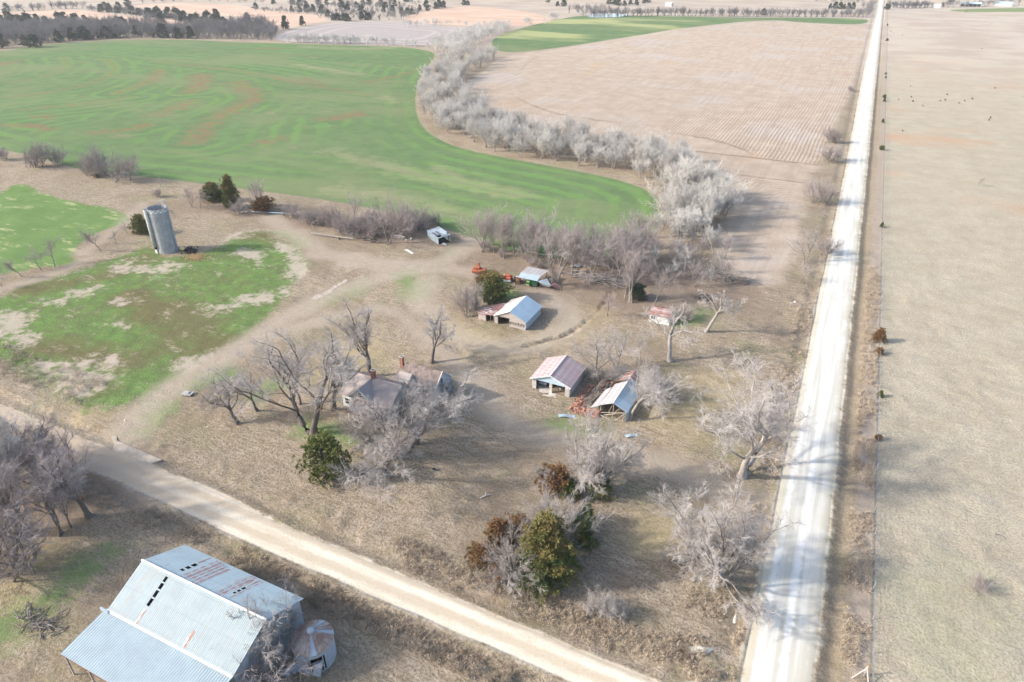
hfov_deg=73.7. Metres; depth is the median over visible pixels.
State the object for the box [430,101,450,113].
bare tree
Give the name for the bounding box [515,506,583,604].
cedar tree
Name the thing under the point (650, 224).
bare tree
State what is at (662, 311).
shed
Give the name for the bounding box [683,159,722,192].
bare tree
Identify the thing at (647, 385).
bare tree
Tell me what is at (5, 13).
cedar tree
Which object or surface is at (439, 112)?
bare tree
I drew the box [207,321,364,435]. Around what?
bare tree
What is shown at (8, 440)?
bare tree
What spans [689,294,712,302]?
stump
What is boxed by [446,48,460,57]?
bare tree
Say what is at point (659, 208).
bare tree
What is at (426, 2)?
cedar tree
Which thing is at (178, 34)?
cedar tree
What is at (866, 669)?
fence brace
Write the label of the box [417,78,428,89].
bare tree
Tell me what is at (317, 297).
concrete slab
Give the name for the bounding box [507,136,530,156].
bare tree
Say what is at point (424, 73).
bare tree
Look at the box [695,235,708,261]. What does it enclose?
bare tree
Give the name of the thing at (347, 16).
cedar tree
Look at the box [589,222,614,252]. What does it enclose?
bare tree
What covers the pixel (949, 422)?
pasture
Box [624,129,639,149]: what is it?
bare tree
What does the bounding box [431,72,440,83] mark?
bare tree
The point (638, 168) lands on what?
bare tree
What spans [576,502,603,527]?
cedar tree
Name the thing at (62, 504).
bare tree
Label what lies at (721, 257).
bare tree
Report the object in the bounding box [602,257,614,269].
bare shrub
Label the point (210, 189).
cedar tree
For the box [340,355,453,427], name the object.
farmhouse
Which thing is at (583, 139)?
bare tree
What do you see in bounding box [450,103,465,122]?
bare tree
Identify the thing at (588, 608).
bare shrub
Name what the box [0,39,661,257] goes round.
wheat field
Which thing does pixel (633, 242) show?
bare tree
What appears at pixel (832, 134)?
bare shrub
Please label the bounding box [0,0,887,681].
ground
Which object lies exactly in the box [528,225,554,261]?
bare tree
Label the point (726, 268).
bare tree
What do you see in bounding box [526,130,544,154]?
bare tree
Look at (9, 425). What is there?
bare tree
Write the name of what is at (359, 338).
bare tree
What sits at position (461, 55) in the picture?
bare tree
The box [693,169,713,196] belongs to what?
bare tree
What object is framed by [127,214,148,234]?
cedar tree
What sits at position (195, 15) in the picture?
cedar tree
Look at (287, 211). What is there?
bare shrub
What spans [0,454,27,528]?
bare tree
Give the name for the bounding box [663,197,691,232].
bare tree
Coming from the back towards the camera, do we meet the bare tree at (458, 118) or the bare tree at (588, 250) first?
the bare tree at (458, 118)
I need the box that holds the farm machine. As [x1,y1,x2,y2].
[526,278,539,285]
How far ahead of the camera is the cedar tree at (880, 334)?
143.96 m
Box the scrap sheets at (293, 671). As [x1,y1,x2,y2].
[277,663,302,675]
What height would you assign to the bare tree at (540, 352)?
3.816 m
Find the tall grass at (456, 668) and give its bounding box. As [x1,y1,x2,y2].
[0,266,881,681]
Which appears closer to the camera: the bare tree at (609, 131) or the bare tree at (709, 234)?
the bare tree at (709, 234)
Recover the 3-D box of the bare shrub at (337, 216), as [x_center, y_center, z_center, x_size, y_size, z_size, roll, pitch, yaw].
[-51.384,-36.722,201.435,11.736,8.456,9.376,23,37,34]
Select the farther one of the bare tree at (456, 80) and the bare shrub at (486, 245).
the bare tree at (456, 80)
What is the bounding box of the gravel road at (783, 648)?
[677,0,883,681]
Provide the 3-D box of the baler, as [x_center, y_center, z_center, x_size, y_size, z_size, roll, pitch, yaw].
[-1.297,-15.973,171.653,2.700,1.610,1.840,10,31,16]
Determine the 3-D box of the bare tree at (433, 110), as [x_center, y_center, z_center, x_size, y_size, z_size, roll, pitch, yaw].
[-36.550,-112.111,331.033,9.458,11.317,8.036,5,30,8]
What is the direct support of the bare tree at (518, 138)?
on the ground at (86, 570)
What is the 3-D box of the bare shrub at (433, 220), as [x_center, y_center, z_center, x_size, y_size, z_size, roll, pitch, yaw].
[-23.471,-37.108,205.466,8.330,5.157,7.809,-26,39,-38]
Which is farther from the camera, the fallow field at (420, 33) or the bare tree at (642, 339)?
the fallow field at (420, 33)
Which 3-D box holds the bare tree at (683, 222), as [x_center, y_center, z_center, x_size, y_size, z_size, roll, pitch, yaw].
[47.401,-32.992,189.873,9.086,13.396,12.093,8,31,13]
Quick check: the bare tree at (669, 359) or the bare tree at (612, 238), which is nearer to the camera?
the bare tree at (669, 359)
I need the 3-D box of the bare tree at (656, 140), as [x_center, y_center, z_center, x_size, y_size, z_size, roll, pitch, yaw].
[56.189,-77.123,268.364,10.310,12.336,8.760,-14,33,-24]
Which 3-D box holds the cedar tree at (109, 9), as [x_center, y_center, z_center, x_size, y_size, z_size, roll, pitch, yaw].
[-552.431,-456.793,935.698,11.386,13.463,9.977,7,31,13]
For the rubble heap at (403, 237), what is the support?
on the ground at (86, 570)
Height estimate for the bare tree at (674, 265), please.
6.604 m
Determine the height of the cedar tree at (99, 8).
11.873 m
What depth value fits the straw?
184.93 m
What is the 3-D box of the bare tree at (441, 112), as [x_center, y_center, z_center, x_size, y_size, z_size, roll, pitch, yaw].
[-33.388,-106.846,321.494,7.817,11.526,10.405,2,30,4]
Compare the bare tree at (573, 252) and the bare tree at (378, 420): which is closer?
the bare tree at (378, 420)
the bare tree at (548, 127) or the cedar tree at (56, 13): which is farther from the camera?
the cedar tree at (56, 13)
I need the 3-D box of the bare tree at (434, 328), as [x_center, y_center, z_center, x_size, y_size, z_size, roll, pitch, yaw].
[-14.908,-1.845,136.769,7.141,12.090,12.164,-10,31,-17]
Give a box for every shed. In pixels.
[427,227,449,243]
[569,369,646,421]
[649,305,675,325]
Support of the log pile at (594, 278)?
on the ground at (86, 570)
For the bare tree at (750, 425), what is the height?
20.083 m
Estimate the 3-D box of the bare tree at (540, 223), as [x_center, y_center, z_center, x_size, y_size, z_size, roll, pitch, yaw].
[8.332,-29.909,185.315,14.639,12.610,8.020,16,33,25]
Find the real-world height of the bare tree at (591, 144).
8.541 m
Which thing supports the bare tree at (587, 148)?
on the ground at (86, 570)
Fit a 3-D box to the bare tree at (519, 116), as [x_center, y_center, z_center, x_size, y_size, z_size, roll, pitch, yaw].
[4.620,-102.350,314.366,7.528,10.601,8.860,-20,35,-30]
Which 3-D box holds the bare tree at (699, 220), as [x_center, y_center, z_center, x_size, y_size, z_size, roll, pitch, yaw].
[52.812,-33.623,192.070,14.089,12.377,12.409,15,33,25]
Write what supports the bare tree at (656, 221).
on the ground at (86, 570)
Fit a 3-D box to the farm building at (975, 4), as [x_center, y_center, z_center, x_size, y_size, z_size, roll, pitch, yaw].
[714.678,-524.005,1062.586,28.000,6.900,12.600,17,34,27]
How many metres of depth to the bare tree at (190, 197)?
218.72 m
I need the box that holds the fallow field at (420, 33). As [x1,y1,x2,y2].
[275,21,473,45]
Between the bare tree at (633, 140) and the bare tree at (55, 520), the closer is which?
the bare tree at (55, 520)
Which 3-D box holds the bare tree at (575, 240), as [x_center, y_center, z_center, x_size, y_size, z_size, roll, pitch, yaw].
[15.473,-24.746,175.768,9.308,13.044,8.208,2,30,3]
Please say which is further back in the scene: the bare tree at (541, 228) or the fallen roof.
the bare tree at (541, 228)
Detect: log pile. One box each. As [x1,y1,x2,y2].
[356,236,389,243]
[557,267,642,287]
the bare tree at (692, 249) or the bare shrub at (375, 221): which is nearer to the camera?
the bare tree at (692, 249)
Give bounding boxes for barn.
[61,545,303,681]
[477,296,542,329]
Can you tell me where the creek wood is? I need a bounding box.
[424,18,510,52]
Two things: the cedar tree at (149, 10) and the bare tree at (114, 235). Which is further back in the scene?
the cedar tree at (149, 10)
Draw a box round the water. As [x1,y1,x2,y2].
[586,14,626,17]
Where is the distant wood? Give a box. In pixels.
[0,0,433,44]
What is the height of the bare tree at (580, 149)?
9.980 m
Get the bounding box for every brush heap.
[2,602,69,639]
[677,269,755,286]
[726,273,764,286]
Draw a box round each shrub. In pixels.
[0,146,9,159]
[22,136,54,168]
[41,143,72,165]
[68,153,94,175]
[78,143,119,178]
[90,149,143,182]
[151,187,160,196]
[198,630,319,681]
[225,194,248,214]
[270,568,300,596]
[275,199,301,217]
[291,208,317,224]
[300,210,323,226]
[314,208,339,226]
[323,204,358,231]
[326,208,366,236]
[351,211,370,230]
[358,209,392,236]
[359,223,383,237]
[361,206,382,223]
[367,456,391,477]
[373,207,397,231]
[385,209,404,229]
[389,212,423,237]
[404,204,434,226]
[404,216,421,232]
[407,374,458,398]
[409,212,431,232]
[423,210,443,226]
[478,238,491,250]
[497,246,507,256]
[524,251,539,264]
[532,260,542,267]
[580,581,607,614]
[583,357,600,379]
[587,584,630,619]
[598,362,629,382]
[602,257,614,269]
[626,282,647,301]
[675,300,700,322]
[799,258,817,282]
[800,176,845,204]
[813,234,843,255]
[814,142,846,162]
[820,123,844,143]
[967,569,997,595]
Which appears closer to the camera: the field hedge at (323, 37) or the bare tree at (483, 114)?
the bare tree at (483, 114)
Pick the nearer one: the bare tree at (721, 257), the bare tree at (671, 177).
the bare tree at (721, 257)
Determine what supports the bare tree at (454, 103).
on the ground at (86, 570)
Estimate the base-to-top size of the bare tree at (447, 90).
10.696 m
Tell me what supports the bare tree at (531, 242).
on the ground at (86, 570)
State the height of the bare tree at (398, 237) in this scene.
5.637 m
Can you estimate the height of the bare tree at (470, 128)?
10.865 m
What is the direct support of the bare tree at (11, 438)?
on the ground at (86, 570)
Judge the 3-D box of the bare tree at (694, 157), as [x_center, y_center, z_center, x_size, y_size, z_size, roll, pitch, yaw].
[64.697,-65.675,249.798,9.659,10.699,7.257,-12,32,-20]
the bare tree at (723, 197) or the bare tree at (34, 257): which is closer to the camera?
the bare tree at (34, 257)
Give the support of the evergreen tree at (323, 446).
on the ground at (86, 570)
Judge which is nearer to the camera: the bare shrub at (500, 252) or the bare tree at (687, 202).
the bare shrub at (500, 252)
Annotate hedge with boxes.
[0,1,419,22]
[284,12,559,46]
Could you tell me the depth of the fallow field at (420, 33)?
704.68 m
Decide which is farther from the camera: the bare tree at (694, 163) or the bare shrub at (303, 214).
the bare tree at (694, 163)
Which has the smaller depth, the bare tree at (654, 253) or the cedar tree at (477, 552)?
the cedar tree at (477, 552)
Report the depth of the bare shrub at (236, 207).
214.31 m
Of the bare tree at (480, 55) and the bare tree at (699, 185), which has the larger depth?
the bare tree at (480, 55)
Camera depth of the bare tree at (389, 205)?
189.19 m
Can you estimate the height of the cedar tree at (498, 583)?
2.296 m
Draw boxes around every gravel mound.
[684,645,712,654]
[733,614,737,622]
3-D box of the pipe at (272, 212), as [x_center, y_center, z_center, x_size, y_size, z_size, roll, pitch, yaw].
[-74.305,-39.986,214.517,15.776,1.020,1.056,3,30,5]
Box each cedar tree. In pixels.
[0,2,9,10]
[0,33,9,47]
[1,10,12,20]
[5,14,14,21]
[16,14,24,23]
[18,34,28,45]
[21,10,32,20]
[25,33,42,47]
[53,10,62,19]
[53,28,64,41]
[66,26,76,40]
[69,13,79,19]
[74,25,90,39]
[83,29,95,39]
[95,28,103,38]
[96,3,105,11]
[100,25,108,37]
[105,2,112,12]
[107,24,116,37]
[112,5,120,12]
[113,24,124,36]
[115,1,122,11]
[127,4,134,14]
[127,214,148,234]
[131,25,142,35]
[134,8,142,15]
[143,7,151,16]
[152,6,160,17]
[155,13,164,22]
[155,23,169,37]
[163,6,170,17]
[167,6,179,18]
[171,25,183,38]
[178,10,186,21]
[184,25,196,38]
[185,14,193,22]
[192,11,199,23]
[198,181,222,202]
[201,9,210,19]
[209,13,217,21]
[212,8,219,18]
[219,174,242,208]
[249,195,275,212]
[281,15,289,29]
[299,15,305,25]
[302,3,310,11]
[318,4,324,11]
[335,12,340,19]
[343,12,351,20]
[357,3,366,11]
[358,11,364,19]
[364,12,371,19]
[423,0,430,6]
[437,0,442,7]
[464,539,496,568]
[473,269,515,305]
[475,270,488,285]
[482,516,515,558]
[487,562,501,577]
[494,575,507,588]
[504,512,528,544]
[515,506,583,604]
[532,461,573,497]
[557,477,581,501]
[563,513,599,553]
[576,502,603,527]
[583,468,616,503]
[832,1,838,8]
[872,327,887,343]
[874,346,884,354]
[874,434,882,440]
[876,390,884,397]
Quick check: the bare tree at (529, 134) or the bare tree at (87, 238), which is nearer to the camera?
the bare tree at (87, 238)
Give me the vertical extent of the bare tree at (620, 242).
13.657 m
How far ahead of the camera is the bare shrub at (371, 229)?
196.39 m
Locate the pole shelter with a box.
[518,266,550,287]
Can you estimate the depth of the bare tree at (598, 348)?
130.09 m
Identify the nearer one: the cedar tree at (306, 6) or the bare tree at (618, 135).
the bare tree at (618, 135)
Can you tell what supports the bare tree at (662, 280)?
on the ground at (86, 570)
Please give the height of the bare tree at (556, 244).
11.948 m
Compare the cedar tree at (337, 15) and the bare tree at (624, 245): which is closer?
the bare tree at (624, 245)
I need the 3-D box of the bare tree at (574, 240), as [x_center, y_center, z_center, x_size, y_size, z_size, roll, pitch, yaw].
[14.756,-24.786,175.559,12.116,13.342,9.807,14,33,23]
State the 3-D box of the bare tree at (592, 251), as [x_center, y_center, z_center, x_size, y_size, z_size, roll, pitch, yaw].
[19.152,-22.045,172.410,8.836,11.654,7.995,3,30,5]
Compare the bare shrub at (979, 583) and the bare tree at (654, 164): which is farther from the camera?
the bare tree at (654, 164)
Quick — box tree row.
[568,0,1020,16]
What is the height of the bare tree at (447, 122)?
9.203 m
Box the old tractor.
[514,276,520,283]
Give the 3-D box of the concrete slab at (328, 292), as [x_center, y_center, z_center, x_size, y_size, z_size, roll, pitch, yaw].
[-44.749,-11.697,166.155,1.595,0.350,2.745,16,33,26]
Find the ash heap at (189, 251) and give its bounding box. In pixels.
[180,246,198,254]
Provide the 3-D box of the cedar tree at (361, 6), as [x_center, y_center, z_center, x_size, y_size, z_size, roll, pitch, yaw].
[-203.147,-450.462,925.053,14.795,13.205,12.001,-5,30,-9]
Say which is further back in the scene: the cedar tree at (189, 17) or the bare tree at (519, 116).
the cedar tree at (189, 17)
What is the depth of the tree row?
866.45 m
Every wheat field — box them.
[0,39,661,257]
[491,15,867,51]
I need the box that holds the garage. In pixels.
[530,355,584,396]
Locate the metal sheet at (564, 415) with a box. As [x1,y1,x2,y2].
[558,414,574,417]
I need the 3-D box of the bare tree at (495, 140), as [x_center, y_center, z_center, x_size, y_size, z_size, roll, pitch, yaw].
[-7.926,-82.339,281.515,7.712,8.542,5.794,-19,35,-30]
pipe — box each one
[251,211,298,215]
[311,232,353,239]
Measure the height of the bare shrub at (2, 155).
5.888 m
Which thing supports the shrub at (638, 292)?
on the ground at (86, 570)
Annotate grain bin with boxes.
[290,619,336,676]
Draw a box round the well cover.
[181,390,193,396]
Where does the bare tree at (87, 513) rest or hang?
on the ground at (86, 570)
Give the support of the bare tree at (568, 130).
on the ground at (86, 570)
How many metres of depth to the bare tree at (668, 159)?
246.33 m
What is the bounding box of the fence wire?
[872,78,886,681]
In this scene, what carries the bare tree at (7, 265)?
on the ground at (86, 570)
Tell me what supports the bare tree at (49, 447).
on the ground at (86, 570)
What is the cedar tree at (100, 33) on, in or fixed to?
on the ground at (86, 570)
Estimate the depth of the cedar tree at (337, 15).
818.82 m
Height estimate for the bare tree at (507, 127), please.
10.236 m
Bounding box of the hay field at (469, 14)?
[0,3,551,27]
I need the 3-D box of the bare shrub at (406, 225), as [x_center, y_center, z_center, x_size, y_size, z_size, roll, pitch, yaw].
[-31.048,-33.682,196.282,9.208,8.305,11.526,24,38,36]
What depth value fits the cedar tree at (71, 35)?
634.58 m
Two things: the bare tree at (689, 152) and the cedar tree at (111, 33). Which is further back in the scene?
the cedar tree at (111, 33)
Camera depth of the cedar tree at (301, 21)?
758.08 m
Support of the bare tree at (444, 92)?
on the ground at (86, 570)
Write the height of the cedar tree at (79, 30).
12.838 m
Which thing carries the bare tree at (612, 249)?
on the ground at (86, 570)
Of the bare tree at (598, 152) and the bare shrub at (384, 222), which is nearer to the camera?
the bare shrub at (384, 222)
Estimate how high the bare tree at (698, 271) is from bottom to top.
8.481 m
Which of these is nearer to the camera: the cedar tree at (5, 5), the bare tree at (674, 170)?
the bare tree at (674, 170)
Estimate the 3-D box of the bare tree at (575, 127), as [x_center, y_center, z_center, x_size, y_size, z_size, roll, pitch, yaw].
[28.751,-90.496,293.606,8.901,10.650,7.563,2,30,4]
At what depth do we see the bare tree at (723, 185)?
209.35 m
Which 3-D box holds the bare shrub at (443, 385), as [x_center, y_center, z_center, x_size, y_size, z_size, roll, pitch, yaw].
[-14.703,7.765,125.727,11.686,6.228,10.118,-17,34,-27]
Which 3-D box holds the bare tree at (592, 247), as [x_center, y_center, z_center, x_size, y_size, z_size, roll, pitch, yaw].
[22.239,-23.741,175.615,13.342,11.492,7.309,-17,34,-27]
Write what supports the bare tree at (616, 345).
on the ground at (86, 570)
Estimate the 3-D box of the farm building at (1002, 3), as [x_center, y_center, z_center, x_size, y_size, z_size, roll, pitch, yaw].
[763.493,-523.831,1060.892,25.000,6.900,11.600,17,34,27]
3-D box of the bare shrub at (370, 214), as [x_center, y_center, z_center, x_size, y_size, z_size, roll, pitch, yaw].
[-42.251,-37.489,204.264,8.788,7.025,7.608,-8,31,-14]
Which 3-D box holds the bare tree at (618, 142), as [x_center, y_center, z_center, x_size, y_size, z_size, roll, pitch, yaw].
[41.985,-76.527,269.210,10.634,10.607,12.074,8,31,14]
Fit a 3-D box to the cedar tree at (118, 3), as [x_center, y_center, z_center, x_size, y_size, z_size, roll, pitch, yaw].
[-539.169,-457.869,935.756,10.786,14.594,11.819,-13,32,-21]
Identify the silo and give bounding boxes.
[143,200,177,253]
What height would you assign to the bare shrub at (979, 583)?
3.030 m
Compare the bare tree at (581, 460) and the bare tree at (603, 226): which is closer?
the bare tree at (581, 460)
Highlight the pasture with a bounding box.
[867,0,1023,681]
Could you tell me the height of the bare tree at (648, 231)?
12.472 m
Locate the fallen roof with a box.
[546,283,559,289]
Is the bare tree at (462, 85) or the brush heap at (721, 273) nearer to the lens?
the brush heap at (721, 273)
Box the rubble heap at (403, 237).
[393,234,411,239]
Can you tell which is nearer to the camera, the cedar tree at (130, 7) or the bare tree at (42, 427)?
the bare tree at (42, 427)
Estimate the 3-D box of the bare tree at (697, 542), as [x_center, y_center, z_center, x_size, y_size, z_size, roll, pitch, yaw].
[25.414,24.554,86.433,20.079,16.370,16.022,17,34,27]
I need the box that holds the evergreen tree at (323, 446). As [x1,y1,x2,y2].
[292,429,351,489]
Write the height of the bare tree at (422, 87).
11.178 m
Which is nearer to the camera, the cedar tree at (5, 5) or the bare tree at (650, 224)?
the bare tree at (650, 224)
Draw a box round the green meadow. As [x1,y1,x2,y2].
[0,185,126,274]
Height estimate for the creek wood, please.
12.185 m
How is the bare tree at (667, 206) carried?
on the ground at (86, 570)
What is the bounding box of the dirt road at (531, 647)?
[0,405,663,681]
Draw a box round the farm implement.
[472,263,486,272]
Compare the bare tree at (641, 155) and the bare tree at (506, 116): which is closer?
the bare tree at (641, 155)
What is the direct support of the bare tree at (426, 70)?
on the ground at (86, 570)
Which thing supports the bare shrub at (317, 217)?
on the ground at (86, 570)
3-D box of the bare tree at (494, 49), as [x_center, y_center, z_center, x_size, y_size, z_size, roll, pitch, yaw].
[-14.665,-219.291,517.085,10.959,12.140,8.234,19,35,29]
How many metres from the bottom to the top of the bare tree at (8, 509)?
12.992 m
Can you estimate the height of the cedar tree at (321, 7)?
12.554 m
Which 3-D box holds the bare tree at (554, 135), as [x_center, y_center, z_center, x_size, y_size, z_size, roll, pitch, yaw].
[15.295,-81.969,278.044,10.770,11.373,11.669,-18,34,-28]
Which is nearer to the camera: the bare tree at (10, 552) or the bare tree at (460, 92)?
the bare tree at (10, 552)
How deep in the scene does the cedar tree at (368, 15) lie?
820.88 m
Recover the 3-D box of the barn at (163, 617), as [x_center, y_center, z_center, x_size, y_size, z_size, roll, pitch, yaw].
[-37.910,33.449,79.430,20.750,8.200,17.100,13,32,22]
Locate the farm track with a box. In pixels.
[0,202,777,520]
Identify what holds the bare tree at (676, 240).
on the ground at (86, 570)
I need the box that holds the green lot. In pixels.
[0,230,310,411]
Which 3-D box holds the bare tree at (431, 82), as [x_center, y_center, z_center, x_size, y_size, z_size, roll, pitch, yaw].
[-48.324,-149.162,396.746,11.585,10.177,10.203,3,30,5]
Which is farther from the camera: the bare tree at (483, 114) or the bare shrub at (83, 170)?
the bare tree at (483, 114)
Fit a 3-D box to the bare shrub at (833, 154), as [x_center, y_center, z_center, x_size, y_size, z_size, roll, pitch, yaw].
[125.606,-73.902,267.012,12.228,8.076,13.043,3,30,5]
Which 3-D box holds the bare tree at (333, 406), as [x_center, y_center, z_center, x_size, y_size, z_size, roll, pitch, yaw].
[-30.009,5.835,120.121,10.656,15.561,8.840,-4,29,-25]
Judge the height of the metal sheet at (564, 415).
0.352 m
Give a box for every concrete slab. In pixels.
[111,435,161,463]
[312,294,323,299]
[322,290,332,294]
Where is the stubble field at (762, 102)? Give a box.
[466,22,865,285]
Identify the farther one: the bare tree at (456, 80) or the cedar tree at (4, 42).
the cedar tree at (4, 42)
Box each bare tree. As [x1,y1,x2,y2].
[0,258,21,276]
[0,396,51,469]
[0,411,21,447]
[0,430,22,490]
[0,439,46,502]
[0,449,77,536]
[0,453,30,536]
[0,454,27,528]
[0,483,45,581]
[0,501,64,592]
[1,416,93,487]
[2,436,45,497]
[17,413,62,467]
[20,245,43,269]
[23,423,75,486]
[23,444,99,518]
[28,433,99,495]
[31,466,90,528]
[34,232,63,265]
[75,226,100,250]
[108,230,119,241]
[183,183,196,206]
[192,372,249,424]
[196,344,264,411]
[197,187,208,207]
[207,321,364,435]
[227,582,303,671]
[244,179,264,206]
[279,338,320,404]
[312,338,375,410]
[322,299,388,372]
[327,392,423,504]
[333,394,407,459]
[345,191,367,216]
[346,382,446,460]
[360,189,421,242]
[387,203,408,231]
[389,233,401,248]
[389,367,484,444]
[395,197,419,221]
[395,375,442,432]
[414,80,429,96]
[415,92,435,113]
[416,84,441,105]
[417,68,431,83]
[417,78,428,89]
[419,63,432,76]
[419,304,458,363]
[422,75,438,89]
[426,78,442,94]
[426,98,441,120]
[430,63,446,75]
[430,82,451,99]
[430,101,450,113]
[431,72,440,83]
[432,105,448,126]
[433,105,445,128]
[433,113,454,133]
[437,50,448,60]
[438,111,452,129]
[439,62,452,80]
[440,82,451,98]
[442,55,453,67]
[442,103,458,125]
[444,58,456,73]
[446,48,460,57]
[446,68,462,89]
[446,281,484,316]
[447,100,465,110]
[448,108,466,127]
[450,65,465,75]
[450,70,461,92]
[450,87,472,100]
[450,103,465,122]
[450,107,470,134]
[451,92,466,106]
[452,60,463,71]
[454,51,467,61]
[454,79,471,90]
[454,211,497,248]
[457,99,488,125]
[458,82,474,93]
[460,60,467,74]
[460,95,473,117]
[460,106,482,126]
[460,113,479,137]
[461,114,486,141]
[465,53,470,67]
[466,89,487,106]
[469,55,481,70]
[471,115,489,131]
[472,118,499,147]
[473,210,498,252]
[474,92,487,108]
[475,51,488,67]
[475,510,561,616]
[476,104,491,123]
[479,116,500,138]
[482,103,497,120]
[482,202,507,244]
[483,51,490,63]
[483,209,515,251]
[483,216,505,252]
[484,131,501,149]
[487,43,497,59]
[488,115,507,134]
[489,118,505,144]
[491,217,523,258]
[494,103,506,120]
[496,120,517,140]
[497,120,521,147]
[499,112,517,127]
[499,211,521,242]
[500,215,516,247]
[502,115,521,139]
[503,108,522,124]
[503,130,518,150]
[505,221,534,256]
[505,472,615,562]
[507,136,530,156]
[508,221,535,258]
[509,205,616,283]
[513,127,532,152]
[513,208,544,251]
[516,123,526,139]
[516,218,535,246]
[517,108,531,125]
[517,126,530,143]
[519,210,562,249]
[521,115,544,132]
[522,124,549,151]
[524,215,552,256]
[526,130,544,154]
[528,217,553,242]
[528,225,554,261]
[529,129,555,158]
[529,402,651,497]
[534,346,546,360]
[536,120,548,133]
[536,222,556,251]
[538,128,562,154]
[541,117,565,146]
[542,136,564,160]
[545,228,569,265]
[547,264,561,290]
[549,218,590,269]
[553,224,573,258]
[557,131,575,155]
[558,219,587,265]
[558,231,591,273]
[560,111,583,132]
[561,124,581,147]
[562,221,604,259]
[562,326,629,382]
[565,426,602,480]
[567,220,593,261]
[569,130,589,157]
[570,139,589,165]
[571,117,585,137]
[573,129,583,145]
[573,234,599,268]
[574,137,598,161]
[574,231,611,266]
[575,117,590,141]
[576,234,603,271]
[578,267,592,289]
[582,326,645,368]
[587,132,608,150]
[588,139,604,156]
[588,227,620,270]
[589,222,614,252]
[590,142,607,167]
[594,132,616,154]
[596,239,652,302]
[597,291,621,315]
[600,219,633,265]
[601,123,629,151]
[601,148,623,168]
[604,126,617,139]
[605,134,631,157]
[605,140,625,163]
[605,238,628,269]
[606,224,621,258]
[608,224,638,273]
[609,218,634,257]
[609,225,643,277]
[609,262,640,298]
[614,142,643,167]
[619,207,650,240]
[619,219,640,242]
[620,223,644,256]
[620,363,693,421]
[622,133,647,157]
[622,342,692,419]
[623,230,642,257]
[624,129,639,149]
[624,209,648,238]
[626,226,656,258]
[626,241,657,278]
[628,326,648,364]
[630,139,657,170]
[632,154,651,178]
[632,224,679,271]
[633,214,659,246]
[636,224,652,259]
[636,260,657,281]
[637,129,652,152]
[637,210,665,245]
[638,176,693,226]
[639,143,670,174]
[640,242,660,274]
[640,300,704,362]
[642,129,670,145]
[643,232,661,266]
[646,129,665,157]
[647,205,674,236]
[647,476,808,635]
[648,259,684,304]
[650,136,679,163]
[651,166,672,191]
[653,150,674,177]
[656,158,691,178]
[656,189,677,219]
[658,175,684,206]
[661,153,693,192]
[662,146,675,171]
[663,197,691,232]
[665,167,687,191]
[665,258,680,278]
[667,201,698,246]
[667,244,690,271]
[668,232,686,255]
[669,188,696,208]
[671,174,714,222]
[671,239,686,262]
[672,134,692,151]
[673,144,691,165]
[674,158,712,190]
[674,199,720,241]
[675,243,692,277]
[676,155,698,166]
[677,151,703,169]
[680,145,699,159]
[680,156,702,172]
[680,179,708,207]
[680,183,722,225]
[682,241,697,267]
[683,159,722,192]
[685,227,696,243]
[685,258,709,286]
[690,347,817,480]
[691,180,723,227]
[691,191,717,231]
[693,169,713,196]
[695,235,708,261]
[696,157,724,180]
[696,193,727,222]
[697,289,747,332]
[699,222,718,254]
[701,263,716,286]
[702,172,756,214]
[703,169,740,191]
[703,192,731,219]
[710,249,730,270]
[713,224,724,246]
[719,187,745,217]
[719,230,736,258]
[720,258,737,281]
[783,226,832,262]
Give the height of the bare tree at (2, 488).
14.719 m
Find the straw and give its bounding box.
[174,251,213,264]
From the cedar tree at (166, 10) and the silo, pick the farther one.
the cedar tree at (166, 10)
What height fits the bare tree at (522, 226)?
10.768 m
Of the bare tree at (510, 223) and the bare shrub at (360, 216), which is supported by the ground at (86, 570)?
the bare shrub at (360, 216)
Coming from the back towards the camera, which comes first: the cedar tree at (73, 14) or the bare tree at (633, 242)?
the cedar tree at (73, 14)
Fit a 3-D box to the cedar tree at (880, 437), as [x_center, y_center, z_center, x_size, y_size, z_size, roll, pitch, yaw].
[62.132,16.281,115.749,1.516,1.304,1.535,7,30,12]
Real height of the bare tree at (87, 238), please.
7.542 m
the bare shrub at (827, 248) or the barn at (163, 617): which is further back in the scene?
the bare shrub at (827, 248)
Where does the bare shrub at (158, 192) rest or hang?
on the ground at (86, 570)
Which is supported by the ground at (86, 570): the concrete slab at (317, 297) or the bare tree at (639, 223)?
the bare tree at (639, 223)
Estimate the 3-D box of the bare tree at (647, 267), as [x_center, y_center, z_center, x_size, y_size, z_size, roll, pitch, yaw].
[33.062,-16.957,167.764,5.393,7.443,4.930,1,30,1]
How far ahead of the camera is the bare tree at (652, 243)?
173.77 m
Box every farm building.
[665,2,672,5]
[934,4,941,7]
[961,2,981,6]
[994,1,1012,5]
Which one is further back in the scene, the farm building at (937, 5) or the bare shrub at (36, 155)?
the farm building at (937, 5)
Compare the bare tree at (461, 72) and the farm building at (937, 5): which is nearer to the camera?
the bare tree at (461, 72)
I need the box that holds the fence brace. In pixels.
[851,664,868,681]
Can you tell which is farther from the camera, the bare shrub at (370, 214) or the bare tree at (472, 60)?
the bare tree at (472, 60)
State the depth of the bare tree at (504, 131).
285.50 m
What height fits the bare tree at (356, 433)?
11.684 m
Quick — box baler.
[501,274,512,281]
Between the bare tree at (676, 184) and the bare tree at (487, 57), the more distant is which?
the bare tree at (487, 57)

